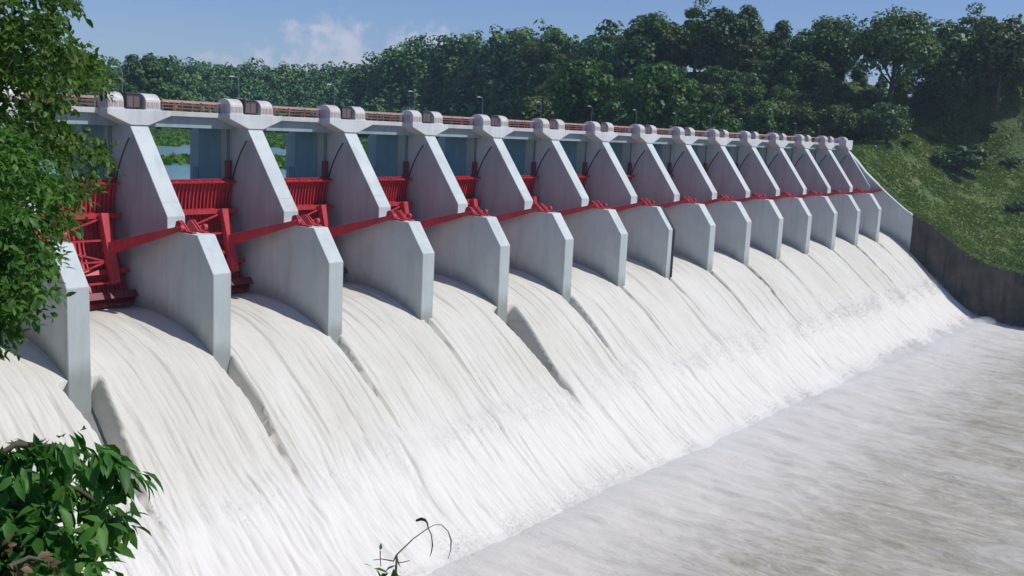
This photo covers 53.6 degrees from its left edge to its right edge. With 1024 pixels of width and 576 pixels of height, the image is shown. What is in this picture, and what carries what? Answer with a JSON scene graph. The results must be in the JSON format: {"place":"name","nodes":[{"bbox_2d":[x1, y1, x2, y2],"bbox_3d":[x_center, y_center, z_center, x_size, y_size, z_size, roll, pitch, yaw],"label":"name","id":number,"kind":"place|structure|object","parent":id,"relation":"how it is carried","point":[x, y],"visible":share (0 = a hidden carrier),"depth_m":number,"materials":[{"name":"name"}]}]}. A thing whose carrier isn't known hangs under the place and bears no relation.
{"place":"outdoors","nodes":[
{"label":"outdoors","id":0,"kind":"place"},
{"bbox_2d":[30,135,285,178],"bbox_3d":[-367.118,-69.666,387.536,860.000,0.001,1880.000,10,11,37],"label":"reservoir water","id":1,"kind":"structure","parent":0,"point":[177,171],"depth_m":171.23,"materials":[{"name":"blue liquid"}]},
{"bbox_2d":[26,122,367,168],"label":"floating plants","id":2,"kind":"object","parent":1,"relation":"on","point":[174,137],"visible":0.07,"depth_m":309.29,"materials":[{"name":"green plant"}]},
{"bbox_2d":[0,0,1023,98],"label":"sky","id":3,"kind":"structure","parent":0,"point":[301,32],"materials":[{"name":"blue"}]},
{"bbox_2d":[28,72,1023,271],"bbox_3d":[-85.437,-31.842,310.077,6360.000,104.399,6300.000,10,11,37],"label":"ground","id":4,"kind":"structure","parent":0,"point":[1011,119],"depth_m":301.38,"materials":[{"name":"green plant"}]},
{"bbox_2d":[0,123,89,361],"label":"leafy tree","id":5,"kind":"object","parent":4,"relation":"on","point":[20,296],"visible":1,"depth_m":10.05,"materials":[{"name":"green plant"}]},
{"bbox_2d":[0,0,127,302],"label":"leafy tree","id":6,"kind":"object","parent":4,"relation":"on","point":[17,33],"visible":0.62,"depth_m":13.35,"materials":[{"name":"green plant"}]},
{"bbox_2d":[0,425,163,575],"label":"broad leaf bush","id":7,"kind":"object","parent":4,"relation":"on","point":[36,539],"visible":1,"depth_m":4.48,"materials":[{"name":"green plant"}]},
{"bbox_2d":[115,54,148,93],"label":"tree","id":8,"kind":"object","parent":4,"relation":"on","point":[132,71],"visible":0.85,"depth_m":384.57,"materials":[{"name":"green plant"}]},
{"bbox_2d":[135,52,189,129],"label":"tree","id":9,"kind":"object","parent":4,"relation":"on","point":[160,78],"visible":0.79,"depth_m":394.20,"materials":[{"name":"green plant"}]},
{"bbox_2d":[82,324,510,444],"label":"spillway weir","id":10,"kind":"object","parent":4,"relation":"on","point":[91,419],"depth_m":85.44,"materials":[{"name":"concrete"}]},
{"bbox_2d":[0,103,90,413],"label":"spillway pier","id":11,"kind":"structure","parent":10,"relation":"on","point":[62,341],"depth_m":84.70,"materials":[{"name":"concrete"}]},
{"bbox_2d":[13,106,117,124],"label":"bridge span","id":12,"kind":"object","parent":11,"relation":"on","point":[89,116],"visible":0.43,"depth_m":98.58,"materials":[{"name":"concrete"}]},
{"bbox_2d":[42,125,184,308],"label":"radial gate","id":13,"kind":"structure","parent":11,"relation":"attached to","point":[98,247],"depth_m":100.58,"materials":[{"name":"red metal"}]},
{"bbox_2d":[74,107,230,373],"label":"spillway pier","id":14,"kind":"structure","parent":10,"relation":"on","point":[182,279],"depth_m":99.25,"materials":[{"name":"concrete"}]},
{"bbox_2d":[94,91,124,108],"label":"hoist housing","id":15,"kind":"object","parent":14,"relation":"on","point":[119,100],"visible":0.64,"depth_m":98.97,"materials":[{"name":"metal"}]},
{"bbox_2d":[119,92,140,108],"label":"control cabinet","id":16,"kind":"object","parent":14,"relation":"on","point":[131,100],"visible":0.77,"depth_m":100.43,"materials":[{"name":"metal"}]},
{"bbox_2d":[138,93,160,109],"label":"hoist housing","id":17,"kind":"object","parent":14,"relation":"on","point":[149,101],"visible":0.81,"depth_m":101.87,"materials":[{"name":"metal"}]},
{"bbox_2d":[148,111,235,129],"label":"bridge span","id":18,"kind":"object","parent":14,"relation":"on","point":[178,119],"visible":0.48,"depth_m":107.99,"materials":[{"name":"concrete"}]},
{"bbox_2d":[161,99,219,112],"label":"railing","id":19,"kind":"object","parent":18,"relation":"on","point":[182,104],"visible":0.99,"depth_m":107.16,"materials":[{"name":"brown metal"}]},
{"bbox_2d":[170,129,301,292],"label":"radial gate","id":20,"kind":"structure","parent":14,"relation":"attached to","point":[205,204],"depth_m":111.33,"materials":[{"name":"red metal"}]},
{"bbox_2d":[190,113,342,344],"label":"spillway pier","id":21,"kind":"structure","parent":10,"relation":"on","point":[299,268],"depth_m":110.78,"materials":[{"name":"concrete"}]},
{"bbox_2d":[216,98,243,113],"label":"hoist housing","id":22,"kind":"object","parent":21,"relation":"on","point":[231,106],"visible":0.97,"depth_m":109.91,"materials":[{"name":"metal"}]},
{"bbox_2d":[239,100,256,114],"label":"control cabinet","id":23,"kind":"object","parent":21,"relation":"on","point":[249,107],"visible":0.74,"depth_m":111.52,"materials":[{"name":"metal"}]},
{"bbox_2d":[254,100,272,115],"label":"hoist housing","id":24,"kind":"object","parent":21,"relation":"on","point":[265,108],"visible":0.75,"depth_m":112.97,"materials":[{"name":"metal"}]},
{"bbox_2d":[262,116,331,132],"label":"bridge span","id":25,"kind":"object","parent":21,"relation":"on","point":[299,124],"visible":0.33,"depth_m":119.21,"materials":[{"name":"concrete"}]},
{"bbox_2d":[284,133,395,279],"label":"radial gate","id":26,"kind":"structure","parent":21,"relation":"attached to","point":[309,196],"depth_m":122.34,"materials":[{"name":"red metal"}]},
{"bbox_2d":[286,118,434,324],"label":"spillway pier","id":27,"kind":"structure","parent":10,"relation":"on","point":[393,258],"depth_m":121.92,"materials":[{"name":"concrete"}]},
{"bbox_2d":[316,105,340,118],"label":"hoist housing","id":28,"kind":"object","parent":27,"relation":"on","point":[330,111],"visible":0.96,"depth_m":121.01,"materials":[{"name":"metal"}]},
{"bbox_2d":[349,106,365,119],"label":"hoist housing","id":29,"kind":"object","parent":27,"relation":"on","point":[357,113],"visible":0.72,"depth_m":123.97,"materials":[{"name":"concrete"}]},
{"bbox_2d":[377,135,474,228],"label":"radial gate","id":30,"kind":"structure","parent":27,"relation":"attached to","point":[395,190],"depth_m":133.60,"materials":[{"name":"red metal"}]},
{"bbox_2d":[367,122,509,323],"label":"spillway pier","id":31,"kind":"structure","parent":10,"relation":"on","point":[472,251],"depth_m":132.80,"materials":[{"name":"concrete"}]},
{"bbox_2d":[356,121,412,135],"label":"bridge span","id":32,"kind":"object","parent":31,"relation":"on","point":[385,128],"visible":0.38,"depth_m":130.44,"materials":[{"name":"concrete"}]},
{"bbox_2d":[399,110,421,122],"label":"hoist housing","id":33,"kind":"object","parent":31,"relation":"on","point":[412,116],"visible":0.94,"depth_m":132.08,"materials":[{"name":"concrete"}]},
{"bbox_2d":[435,124,481,137],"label":"bridge span","id":34,"kind":"object","parent":31,"relation":"on","point":[458,131],"visible":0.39,"depth_m":141.67,"materials":[{"name":"concrete"}]},
{"bbox_2d":[455,138,540,221],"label":"radial gate","id":35,"kind":"structure","parent":31,"relation":"attached to","point":[467,184],"depth_m":144.84,"materials":[{"name":"red metal"}]},
{"bbox_2d":[0,230,975,575],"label":"spillway water","id":36,"kind":"structure","parent":10,"relation":"on","point":[192,424],"depth_m":107.25,"materials":[{"name":"white liquid"}]},
{"bbox_2d":[437,126,573,303],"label":"spillway pier","id":37,"kind":"structure","parent":10,"relation":"on","point":[541,242],"depth_m":143.69,"materials":[{"name":"concrete"}]},
{"bbox_2d":[470,114,490,125],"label":"hoist housing","id":38,"kind":"object","parent":37,"relation":"on","point":[481,120],"visible":0.91,"depth_m":143.19,"materials":[{"name":"concrete"}]},
{"bbox_2d":[502,128,539,139],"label":"bridge span","id":39,"kind":"object","parent":37,"relation":"on","point":[522,133],"visible":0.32,"depth_m":152.89,"materials":[{"name":"concrete"}]},
{"bbox_2d":[502,129,627,289],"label":"spillway pier","id":40,"kind":"structure","parent":10,"relation":"on","point":[599,233],"depth_m":154.55,"materials":[{"name":"concrete"}]},
{"bbox_2d":[530,118,549,128],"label":"hoist housing","id":41,"kind":"object","parent":40,"relation":"on","point":[541,123],"visible":0.97,"depth_m":154.28,"materials":[{"name":"concrete"}]},
{"bbox_2d":[520,140,597,216],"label":"radial gate","id":42,"kind":"structure","parent":40,"relation":"attached to","point":[529,181],"depth_m":156.06,"materials":[{"name":"red metal"}]},
{"bbox_2d":[559,130,591,141],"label":"bridge span","id":43,"kind":"object","parent":40,"relation":"on","point":[572,135],"visible":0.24,"depth_m":164.05,"materials":[{"name":"concrete"}]},
{"bbox_2d":[559,131,674,279],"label":"spillway pier","id":44,"kind":"structure","parent":10,"relation":"on","point":[649,228],"depth_m":165.41,"materials":[{"name":"concrete"}]},
{"bbox_2d":[577,142,646,211],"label":"radial gate","id":45,"kind":"structure","parent":44,"relation":"attached to","point":[583,176],"depth_m":166.97,"materials":[{"name":"red metal"}]},
{"bbox_2d":[609,133,635,142],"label":"bridge span","id":46,"kind":"object","parent":44,"relation":"on","point":[623,138],"visible":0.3,"depth_m":175.32,"materials":[{"name":"concrete"}]},
{"bbox_2d":[609,133,715,273],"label":"spillway pier","id":47,"kind":"structure","parent":10,"relation":"on","point":[693,223],"depth_m":176.30,"materials":[{"name":"concrete"}]},
{"bbox_2d":[626,143,688,207],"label":"radial gate","id":48,"kind":"structure","parent":47,"relation":"attached to","point":[629,175],"depth_m":175.64,"materials":[{"name":"red metal"}]},
{"bbox_2d":[653,135,751,267],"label":"spillway pier","id":49,"kind":"structure","parent":10,"relation":"on","point":[728,215],"depth_m":187.24,"materials":[{"name":"concrete"}]},
{"bbox_2d":[691,137,783,260],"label":"spillway pier","id":50,"kind":"structure","parent":10,"relation":"on","point":[727,179],"depth_m":198.20,"materials":[{"name":"concrete"}]},
{"bbox_2d":[725,139,811,254],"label":"spillway pier","id":51,"kind":"structure","parent":10,"relation":"on","point":[754,171],"depth_m":209.28,"materials":[{"name":"concrete"}]},
{"bbox_2d":[756,140,837,250],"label":"spillway pier","id":52,"kind":"structure","parent":10,"relation":"on","point":[786,177],"depth_m":220.27,"materials":[{"name":"concrete"}]},
{"bbox_2d":[783,141,860,246],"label":"spillway pier","id":53,"kind":"structure","parent":10,"relation":"on","point":[812,177],"depth_m":231.40,"materials":[{"name":"concrete"}]},
{"bbox_2d":[809,142,881,242],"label":"spillway pier","id":54,"kind":"structure","parent":10,"relation":"on","point":[831,169],"depth_m":242.46,"materials":[{"name":"concrete"}]},
{"bbox_2d":[5,14,660,138],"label":"forest","id":55,"kind":"object","parent":4,"relation":"on","point":[468,71],"visible":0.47,"depth_m":505.39,"materials":[{"name":"green plant"}]},
{"bbox_2d":[366,517,451,575],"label":"climbing sprig","id":56,"kind":"object","parent":4,"relation":"on","point":[394,572],"visible":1,"depth_m":3.10,"materials":[{"name":"green plant"}]},
{"bbox_2d":[520,40,544,86],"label":"tree","id":57,"kind":"object","parent":4,"relation":"on","point":[527,55],"visible":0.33,"depth_m":416.31,"materials":[{"name":"green plant"}]},
{"bbox_2d":[528,48,557,79],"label":"tree","id":58,"kind":"object","parent":4,"relation":"on","point":[542,60],"visible":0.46,"depth_m":406.91,"materials":[{"name":"green plant"}]},
{"bbox_2d":[527,62,566,94],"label":"tree","id":59,"kind":"object","parent":4,"relation":"on","point":[547,70],"visible":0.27,"depth_m":391.98,"materials":[{"name":"green plant"}]},
{"bbox_2d":[538,29,568,60],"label":"tree","id":60,"kind":"object","parent":4,"relation":"on","point":[554,36],"visible":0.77,"depth_m":404.18,"materials":[{"name":"green plant"}]},
{"bbox_2d":[544,57,626,130],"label":"tree","id":61,"kind":"object","parent":4,"relation":"on","point":[572,103],"visible":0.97,"depth_m":288.57,"materials":[{"name":"green plant"}]},
{"bbox_2d":[619,11,682,65],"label":"tree","id":62,"kind":"object","parent":4,"relation":"on","point":[655,26],"visible":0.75,"depth_m":335.82,"materials":[{"name":"green plant"}]},
{"bbox_2d":[615,61,701,134],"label":"tree","id":63,"kind":"object","parent":4,"relation":"on","point":[651,101],"visible":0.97,"depth_m":278.44,"materials":[{"name":"green plant"}]},
{"bbox_2d":[652,24,692,65],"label":"tree","id":64,"kind":"object","parent":4,"relation":"on","point":[675,38],"visible":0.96,"depth_m":334.10,"materials":[{"name":"green plant"}]},
{"bbox_2d":[681,0,714,72],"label":"tree","id":65,"kind":"object","parent":4,"relation":"on","point":[692,24],"visible":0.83,"depth_m":321.59,"materials":[{"name":"green plant"}]},
{"bbox_2d":[666,102,741,136],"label":"bush","id":66,"kind":"object","parent":4,"relation":"on","point":[698,118],"visible":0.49,"depth_m":271.30,"materials":[{"name":"green plant"}]},
{"bbox_2d":[696,82,727,106],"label":"tree","id":67,"kind":"object","parent":4,"relation":"on","point":[714,93],"visible":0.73,"depth_m":305.46,"materials":[{"name":"green plant"}]},
{"bbox_2d":[697,65,729,88],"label":"tree","id":68,"kind":"object","parent":4,"relation":"on","point":[713,74],"visible":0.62,"depth_m":314.31,"materials":[{"name":"green plant"}]},
{"bbox_2d":[692,6,764,66],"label":"tree","id":69,"kind":"object","parent":4,"relation":"on","point":[722,26],"visible":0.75,"depth_m":320.48,"materials":[{"name":"green plant"}]},
{"bbox_2d":[707,33,755,71],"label":"tree","id":70,"kind":"object","parent":4,"relation":"on","point":[734,59],"visible":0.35,"depth_m":320.89,"materials":[{"name":"green plant"}]},
{"bbox_2d":[722,70,745,98],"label":"tree","id":71,"kind":"object","parent":4,"relation":"on","point":[732,78],"visible":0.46,"depth_m":312.35,"materials":[{"name":"green plant"}]},
{"bbox_2d":[720,82,753,113],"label":"tree","id":72,"kind":"object","parent":4,"relation":"on","point":[736,93],"visible":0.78,"depth_m":305.75,"materials":[{"name":"green plant"}]},
{"bbox_2d":[729,35,764,69],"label":"tree","id":73,"kind":"object","parent":4,"relation":"on","point":[740,54],"visible":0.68,"depth_m":318.57,"materials":[{"name":"green plant"}]},
{"bbox_2d":[730,57,763,82],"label":"tree","id":74,"kind":"object","parent":4,"relation":"on","point":[750,62],"visible":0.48,"depth_m":316.47,"materials":[{"name":"green plant"}]},
{"bbox_2d":[733,4,763,55],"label":"tree","id":75,"kind":"object","parent":4,"relation":"on","point":[750,11],"visible":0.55,"depth_m":320.97,"materials":[{"name":"green plant"}]},
{"bbox_2d":[734,71,769,103],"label":"tree","id":76,"kind":"object","parent":4,"relation":"on","point":[754,80],"visible":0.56,"depth_m":308.18,"materials":[{"name":"green plant"}]},
{"bbox_2d":[740,86,768,110],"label":"tree","id":77,"kind":"object","parent":4,"relation":"on","point":[755,95],"visible":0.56,"depth_m":304.44,"materials":[{"name":"green plant"}]},
{"bbox_2d":[741,99,794,139],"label":"tree","id":78,"kind":"object","parent":4,"relation":"on","point":[768,111],"visible":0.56,"depth_m":284.29,"materials":[{"name":"green plant"}]},
{"bbox_2d":[754,60,783,86],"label":"tree","id":79,"kind":"object","parent":4,"relation":"on","point":[770,68],"visible":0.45,"depth_m":311.01,"materials":[{"name":"green plant"}]},
{"bbox_2d":[759,47,783,74],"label":"tree","id":80,"kind":"object","parent":4,"relation":"on","point":[767,54],"visible":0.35,"depth_m":320.81,"materials":[{"name":"green plant"}]},
{"bbox_2d":[767,20,793,66],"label":"tree","id":81,"kind":"object","parent":4,"relation":"on","point":[782,37],"visible":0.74,"depth_m":322.78,"materials":[{"name":"green plant"}]},
{"bbox_2d":[769,70,805,101],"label":"tree","id":82,"kind":"object","parent":4,"relation":"on","point":[789,82],"visible":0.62,"depth_m":304.70,"materials":[{"name":"green plant"}]},
{"bbox_2d":[774,99,800,131],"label":"tree","id":83,"kind":"object","parent":4,"relation":"on","point":[790,106],"visible":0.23,"depth_m":288.33,"materials":[{"name":"green plant"}]},
{"bbox_2d":[782,90,806,108],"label":"tree","id":84,"kind":"object","parent":4,"relation":"on","point":[793,96],"visible":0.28,"depth_m":299.08,"materials":[{"name":"green plant"}]},
{"bbox_2d":[786,105,829,141],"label":"tree","id":85,"kind":"object","parent":4,"relation":"on","point":[804,120],"visible":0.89,"depth_m":283.01,"materials":[{"name":"green plant"}]},
{"bbox_2d":[782,28,835,95],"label":"tree","id":86,"kind":"object","parent":4,"relation":"on","point":[805,63],"visible":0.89,"depth_m":306.00,"materials":[{"name":"green plant"}]},
{"bbox_2d":[798,92,830,109],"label":"tree","id":87,"kind":"object","parent":4,"relation":"on","point":[816,98],"visible":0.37,"depth_m":294.46,"materials":[{"name":"green plant"}]},
{"bbox_2d":[816,76,849,103],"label":"tree","id":88,"kind":"object","parent":4,"relation":"on","point":[832,84],"visible":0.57,"depth_m":301.02,"materials":[{"name":"green plant"}]},
{"bbox_2d":[806,13,864,77],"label":"tree","id":89,"kind":"object","parent":4,"relation":"on","point":[839,31],"visible":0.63,"depth_m":308.20,"materials":[{"name":"green plant"}]},
{"bbox_2d":[821,102,859,139],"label":"tree","id":90,"kind":"object","parent":4,"relation":"on","point":[840,120],"visible":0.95,"depth_m":281.51,"materials":[{"name":"green plant"}]},
{"bbox_2d":[832,89,860,111],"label":"tree","id":91,"kind":"object","parent":4,"relation":"on","point":[846,96],"visible":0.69,"depth_m":296.74,"materials":[{"name":"green plant"}]},
{"bbox_2d":[849,63,872,81],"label":"tree","id":92,"kind":"object","parent":4,"relation":"on","point":[858,74],"visible":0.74,"depth_m":333.35,"materials":[{"name":"green plant"}]},
{"bbox_2d":[851,108,874,140],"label":"tree","id":93,"kind":"object","parent":4,"relation":"on","point":[862,130],"visible":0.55,"depth_m":284.10,"materials":[{"name":"green plant"}]},
{"bbox_2d":[854,87,887,136],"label":"tree","id":94,"kind":"object","parent":4,"relation":"on","point":[866,95],"visible":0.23,"depth_m":302.42,"materials":[{"name":"green plant"}]},
{"bbox_2d":[831,140,913,251],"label":"end wall","id":95,"kind":"structure","parent":4,"relation":"on","point":[896,221],"depth_m":251.88,"materials":[{"name":"concrete"}]},
{"bbox_2d":[865,101,913,145],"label":"bush","id":96,"kind":"object","parent":4,"relation":"on","point":[883,125],"visible":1,"depth_m":276.40,"materials":[{"name":"green plant"}]},
{"bbox_2d":[847,5,945,106],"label":"tree","id":97,"kind":"object","parent":4,"relation":"on","point":[895,41],"visible":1,"depth_m":286.04,"materials":[{"name":"green plant"}]},
{"bbox_2d":[894,77,913,94],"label":"tree","id":98,"kind":"object","parent":4,"relation":"on","point":[902,83],"visible":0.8,"depth_m":320.90,"materials":[{"name":"green plant"}]},
{"bbox_2d":[835,78,1023,270],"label":"grass","id":99,"kind":"structure","parent":4,"relation":"on","point":[939,187],"depth_m":275.44,"materials":[{"name":"green plant"}]},
{"bbox_2d":[912,19,1001,112],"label":"tree","id":100,"kind":"object","parent":4,"relation":"on","point":[955,40],"visible":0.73,"depth_m":298.57,"materials":[{"name":"green plant"}]},
{"bbox_2d":[929,143,991,172],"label":"bush","id":101,"kind":"object","parent":4,"relation":"on","point":[965,157],"visible":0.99,"depth_m":285.82,"materials":[{"name":"green plant"}]},
{"bbox_2d":[910,214,1023,327],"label":"retaining wall","id":102,"kind":"structure","parent":4,"relation":"on","point":[991,293],"depth_m":240.76,"materials":[{"name":"grey concrete"}]},
{"bbox_2d":[914,212,1023,275],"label":"wall top weeds","id":103,"kind":"object","parent":102,"relation":"on","point":[960,246],"depth_m":241.30,"materials":[{"name":"green plant"}]},
{"bbox_2d":[957,2,998,94],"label":"tree","id":104,"kind":"object","parent":4,"relation":"on","point":[968,20],"visible":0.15,"depth_m":301.11,"materials":[{"name":"green plant"}]},
{"bbox_2d":[966,54,1003,96],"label":"tree","id":105,"kind":"object","parent":4,"relation":"on","point":[983,84],"visible":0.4,"depth_m":302.55,"materials":[{"name":"green plant"}]},
{"bbox_2d":[966,13,1023,111],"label":"tree","id":106,"kind":"object","parent":4,"relation":"on","point":[1007,40],"visible":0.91,"depth_m":295.01,"materials":[{"name":"green plant"}]},
{"bbox_2d":[512,92,567,129],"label":"tree","id":107,"kind":"object","parent":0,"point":[534,109],"visible":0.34,"depth_m":319.28,"materials":[{"name":"green plant"}]},
{"bbox_2d":[427,320,1023,575],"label":"river water","id":108,"kind":"structure","parent":0,"point":[929,481],"depth_m":115.72,"materials":[{"name":"grey liquid"}]},
{"bbox_2d":[106,269,1021,575],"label":"spray","id":109,"kind":"object","parent":108,"relation":"on","point":[898,351],"visible":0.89,"depth_m":142.03,"materials":[{"name":"white liquid"}]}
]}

